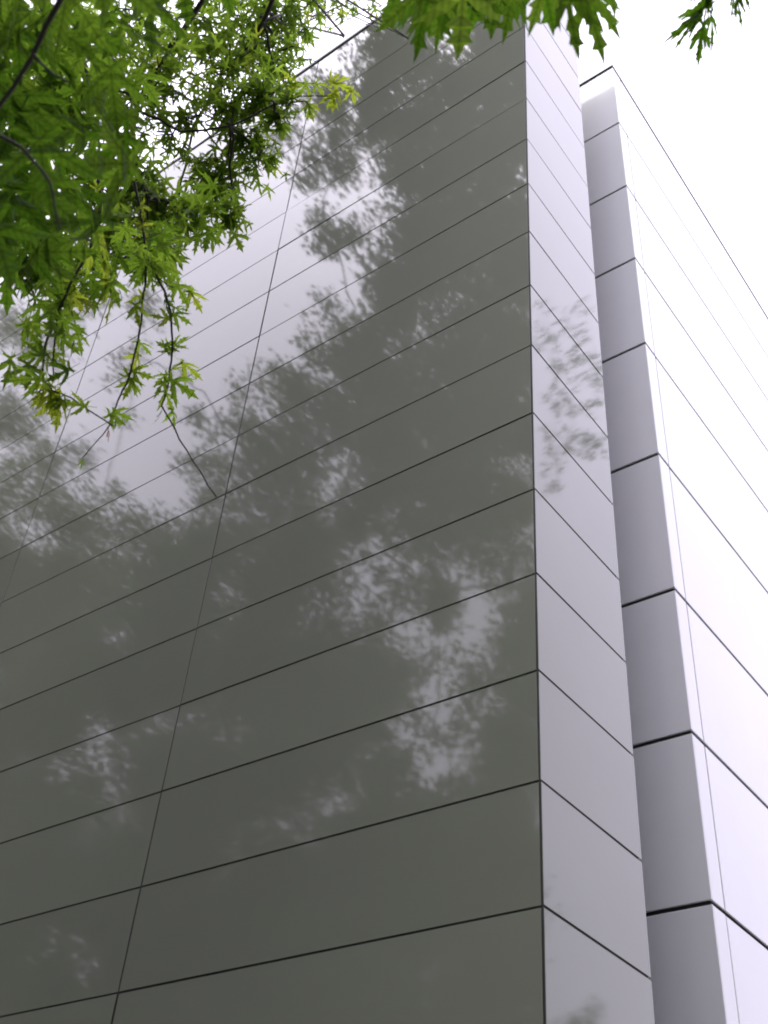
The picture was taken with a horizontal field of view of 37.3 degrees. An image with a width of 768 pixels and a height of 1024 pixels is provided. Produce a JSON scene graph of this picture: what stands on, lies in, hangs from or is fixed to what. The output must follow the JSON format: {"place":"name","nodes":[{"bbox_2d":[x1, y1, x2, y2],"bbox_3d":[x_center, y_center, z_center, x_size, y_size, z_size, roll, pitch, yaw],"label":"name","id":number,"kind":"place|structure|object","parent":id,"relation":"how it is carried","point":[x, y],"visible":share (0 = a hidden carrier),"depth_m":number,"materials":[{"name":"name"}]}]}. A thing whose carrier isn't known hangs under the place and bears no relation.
{"place":"outdoors","nodes":[
{"label":"outdoors","id":0,"kind":"place"},
{"bbox_2d":[0,0,750,496],"bbox_3d":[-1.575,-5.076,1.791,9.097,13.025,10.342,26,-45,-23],"label":"maple tree","id":1,"kind":"object","parent":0,"point":[48,114],"visible":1,"depth_m":2.79,"materials":[{"name":"green plant"}]},
{"bbox_2d":[0,0,767,315],"label":"sky","id":2,"kind":"structure","parent":0,"point":[710,118],"materials":[{"name":"white"}]},
{"bbox_2d":[579,63,767,1023],"bbox_3d":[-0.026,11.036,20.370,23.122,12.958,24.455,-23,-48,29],"label":"office building","id":3,"kind":"structure","parent":0,"point":[682,322],"depth_m":8.21,"materials":[{"name":"white cladding panels"},{"name":"dark grey metal trim"}]},
{"label":"planting bed","id":4,"kind":"structure","parent":0,"visible":0},
{"bbox_2d":[0,0,654,1023],"bbox_3d":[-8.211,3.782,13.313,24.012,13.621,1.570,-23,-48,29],"label":"office building","id":5,"kind":"structure","parent":4,"relation":"on","point":[316,710],"depth_m":7.17,"materials":[{"name":"grey metal"}]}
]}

